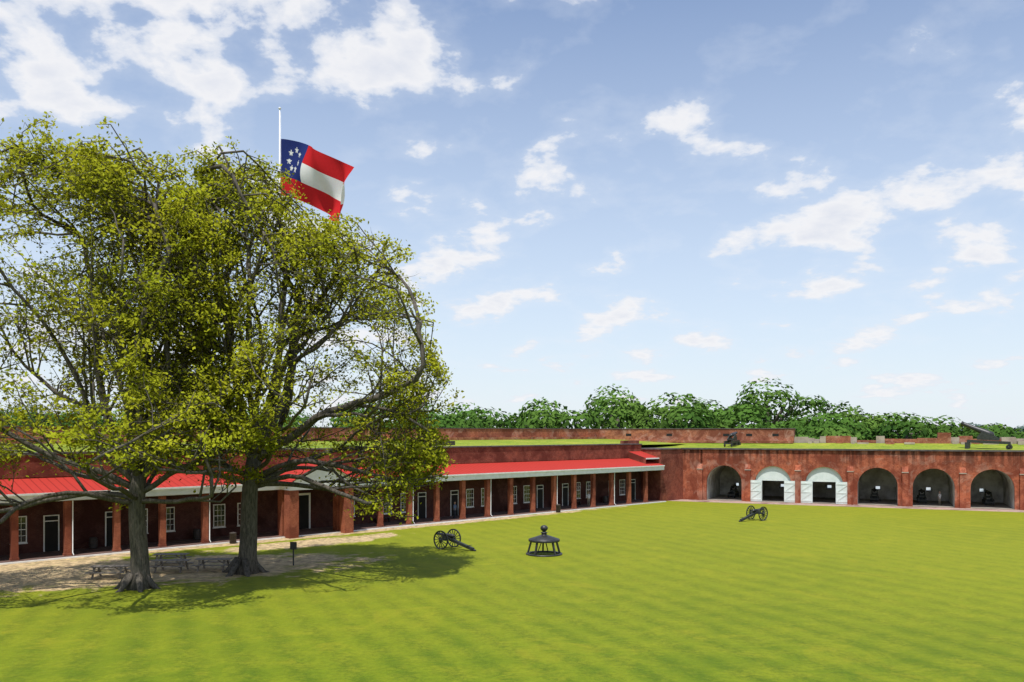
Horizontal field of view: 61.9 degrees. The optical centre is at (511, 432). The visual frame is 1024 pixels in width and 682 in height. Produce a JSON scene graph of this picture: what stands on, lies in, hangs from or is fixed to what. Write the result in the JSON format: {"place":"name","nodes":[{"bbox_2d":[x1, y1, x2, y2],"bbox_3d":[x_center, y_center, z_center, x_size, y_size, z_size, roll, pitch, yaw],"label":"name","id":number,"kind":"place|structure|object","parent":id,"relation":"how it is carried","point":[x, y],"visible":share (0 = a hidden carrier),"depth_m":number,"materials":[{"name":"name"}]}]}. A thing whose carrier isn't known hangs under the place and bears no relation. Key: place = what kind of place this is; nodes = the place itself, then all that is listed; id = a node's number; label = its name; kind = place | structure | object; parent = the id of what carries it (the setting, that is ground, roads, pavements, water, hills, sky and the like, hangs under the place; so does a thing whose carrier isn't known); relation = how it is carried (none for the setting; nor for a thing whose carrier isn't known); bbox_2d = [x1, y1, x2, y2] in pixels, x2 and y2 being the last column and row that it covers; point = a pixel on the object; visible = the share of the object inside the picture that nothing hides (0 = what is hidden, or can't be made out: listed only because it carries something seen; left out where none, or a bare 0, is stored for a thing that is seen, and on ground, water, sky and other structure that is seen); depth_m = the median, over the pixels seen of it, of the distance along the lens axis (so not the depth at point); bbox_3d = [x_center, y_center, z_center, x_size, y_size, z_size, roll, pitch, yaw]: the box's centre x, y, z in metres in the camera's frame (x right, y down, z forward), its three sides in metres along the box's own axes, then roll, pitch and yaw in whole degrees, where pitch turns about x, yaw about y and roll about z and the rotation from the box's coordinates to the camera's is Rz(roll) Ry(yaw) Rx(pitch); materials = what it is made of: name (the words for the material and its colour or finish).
{"place":"outdoors","nodes":[
{"label":"outdoors","id":0,"kind":"place"},
{"bbox_2d":[0,500,1023,681],"bbox_3d":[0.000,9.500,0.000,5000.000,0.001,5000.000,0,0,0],"label":"lawn","id":1,"kind":"structure","parent":0,"point":[676,591],"depth_m":47.08,"materials":[{"name":"green plant"}]},
{"bbox_2d":[85,565,129,579],"bbox_3d":[-26.300,9.122,55.800,2.400,0.784,1.920,0,0,-5],"label":"picnic table","id":2,"kind":"object","parent":1,"relation":"on","point":[99,569],"visible":0.91,"depth_m":55.51,"materials":[{"name":"grey wood"}]},
{"bbox_2d":[0,111,268,591],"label":"tree","id":3,"kind":"object","parent":1,"relation":"on","point":[110,195],"visible":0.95,"depth_m":48.56,"materials":[{"name":"green plant"}]},
{"bbox_2d":[149,553,191,565],"bbox_3d":[-24.500,9.122,61.300,2.400,0.784,1.920,0,0,-3],"label":"picnic table","id":4,"kind":"object","parent":1,"relation":"on","point":[166,554],"visible":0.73,"depth_m":61.42,"materials":[{"name":"grey wood"}]},
{"bbox_2d":[150,559,193,572],"bbox_3d":[-23.300,9.121,58.400,2.438,0.783,1.968,0,0,0],"label":"picnic table","id":5,"kind":"object","parent":1,"relation":"on","point":[182,562],"visible":0.95,"depth_m":58.35,"materials":[{"name":"grey wood"}]},
{"bbox_2d":[191,558,232,571],"bbox_3d":[-20.600,9.122,58.900,2.457,0.783,1.991,0,0,0],"label":"picnic table","id":6,"kind":"object","parent":1,"relation":"on","point":[203,562],"visible":0.95,"depth_m":58.57,"materials":[{"name":"grey wood"}]},
{"bbox_2d":[110,136,464,576],"bbox_3d":[-14.396,-4.585,57.525,21.253,28.930,20.880,0,0,24],"label":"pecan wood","id":7,"kind":"object","parent":1,"relation":"on","point":[303,244],"visible":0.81,"depth_m":55.18,"materials":[{"name":"green plant"}]},
{"bbox_2d":[290,542,296,565],"bbox_3d":[-15.600,8.750,60.900,0.440,1.900,0.200,0,0,0],"label":"sign","id":8,"kind":"object","parent":1,"relation":"on","point":[293,546],"visible":0.82,"depth_m":60.80,"materials":[{"name":"black metal"}]},
{"bbox_2d":[0,426,682,564],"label":"barracks building","id":9,"kind":"structure","parent":1,"relation":"on","point":[520,469],"depth_m":85.11,"materials":[{"name":"brick"}]},
{"bbox_2d":[278,107,283,447],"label":"flagpole","id":10,"kind":"object","parent":9,"relation":"on","point":[279,108],"visible":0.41,"depth_m":84.14,"materials":[{"name":"metal"}]},
{"bbox_2d":[281,139,353,223],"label":"flag","id":11,"kind":"object","parent":10,"relation":"attached to","point":[319,177],"visible":0.95,"depth_m":81.13,"materials":[{"name":"fabric"}]},
{"bbox_2d":[72,472,615,555],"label":"veranda downspouts","id":12,"kind":"object","parent":9,"relation":"on","point":[413,509],"visible":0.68,"depth_m":87.49,"materials":[{"name":"white paint"}]},
{"bbox_2d":[89,496,608,548],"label":"veranda barrels and benches","id":13,"kind":"object","parent":9,"relation":"on","point":[93,542],"visible":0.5,"depth_m":74.36,"materials":[{"name":"brown wood"}]},
{"bbox_2d":[433,441,454,444],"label":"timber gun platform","id":14,"kind":"structure","parent":9,"relation":"on","point":[452,442],"depth_m":102.49,"materials":[{"name":"grey wood"}]},
{"bbox_2d":[453,502,455,517],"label":"visitor veranda","id":15,"kind":"object","parent":9,"relation":"on","point":[454,507],"visible":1,"depth_m":93.32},
{"bbox_2d":[587,492,589,505],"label":"visitor veranda","id":16,"kind":"object","parent":9,"relation":"on","point":[588,496],"visible":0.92,"depth_m":109.25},
{"bbox_2d":[229,504,560,543],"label":"litter bins","id":17,"kind":"object","parent":1,"relation":"on","point":[233,534],"visible":1,"depth_m":72.76,"materials":[{"name":"brown wood"}]},
{"bbox_2d":[433,529,475,550],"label":"field cannon","id":18,"kind":"object","parent":1,"relation":"on","point":[448,537],"visible":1,"depth_m":69.40,"materials":[{"name":"paint"}]},
{"bbox_2d":[526,525,561,556],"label":"cupola","id":19,"kind":"object","parent":1,"relation":"on","point":[543,538],"visible":1,"depth_m":65.85,"materials":[{"name":"grey metal"}]},
{"bbox_2d":[739,505,767,521],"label":"field cannon","id":20,"kind":"object","parent":1,"relation":"on","point":[753,512],"visible":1,"depth_m":91.81,"materials":[{"name":"paint"}]},
{"bbox_2d":[599,428,1023,509],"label":"fort wall","id":21,"kind":"structure","parent":1,"relation":"on","point":[761,464],"depth_m":116.49,"materials":[{"name":"brick"}]},
{"bbox_2d":[724,432,740,446],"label":"cannon","id":22,"kind":"object","parent":21,"relation":"on","point":[731,441],"visible":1,"depth_m":123.84,"materials":[{"name":"paint"}]},
{"bbox_2d":[727,484,738,497],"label":"cannon","id":23,"kind":"object","parent":21,"relation":"on","point":[734,492],"visible":1,"depth_m":124.07,"materials":[{"name":"paint"}]},
{"bbox_2d":[870,487,878,500],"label":"cannon","id":24,"kind":"object","parent":21,"relation":"on","point":[874,498],"visible":1,"depth_m":116.42,"materials":[{"name":"paint"}]},
{"bbox_2d":[917,489,926,503],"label":"cannon","id":25,"kind":"object","parent":21,"relation":"on","point":[921,498],"visible":1,"depth_m":114.35,"materials":[{"name":"paint"}]},
{"bbox_2d":[938,491,940,504],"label":"visitor casemate","id":26,"kind":"object","parent":21,"relation":"on","point":[939,495],"visible":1,"depth_m":111.08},
{"bbox_2d":[960,421,1012,448],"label":"cannon","id":27,"kind":"object","parent":21,"relation":"on","point":[984,435],"visible":0.98,"depth_m":109.62,"materials":[{"name":"paint"}]},
{"bbox_2d":[982,490,994,505],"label":"cannon","id":28,"kind":"object","parent":21,"relation":"on","point":[985,501],"visible":1,"depth_m":111.20,"materials":[{"name":"paint"}]},
{"bbox_2d":[0,377,1023,439],"bbox_3d":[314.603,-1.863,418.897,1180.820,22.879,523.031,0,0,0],"label":"trees","id":29,"kind":"object","parent":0,"point":[636,414],"visible":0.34,"depth_m":177.59,"materials":[{"name":"green plant"}]},
{"bbox_2d":[0,0,1023,430],"label":"sky","id":30,"kind":"structure","parent":0,"point":[705,199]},
{"bbox_2d":[670,499,1023,511],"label":"brick path","id":31,"kind":"structure","parent":0,"point":[882,506],"depth_m":110.71,"materials":[{"name":"brick"}]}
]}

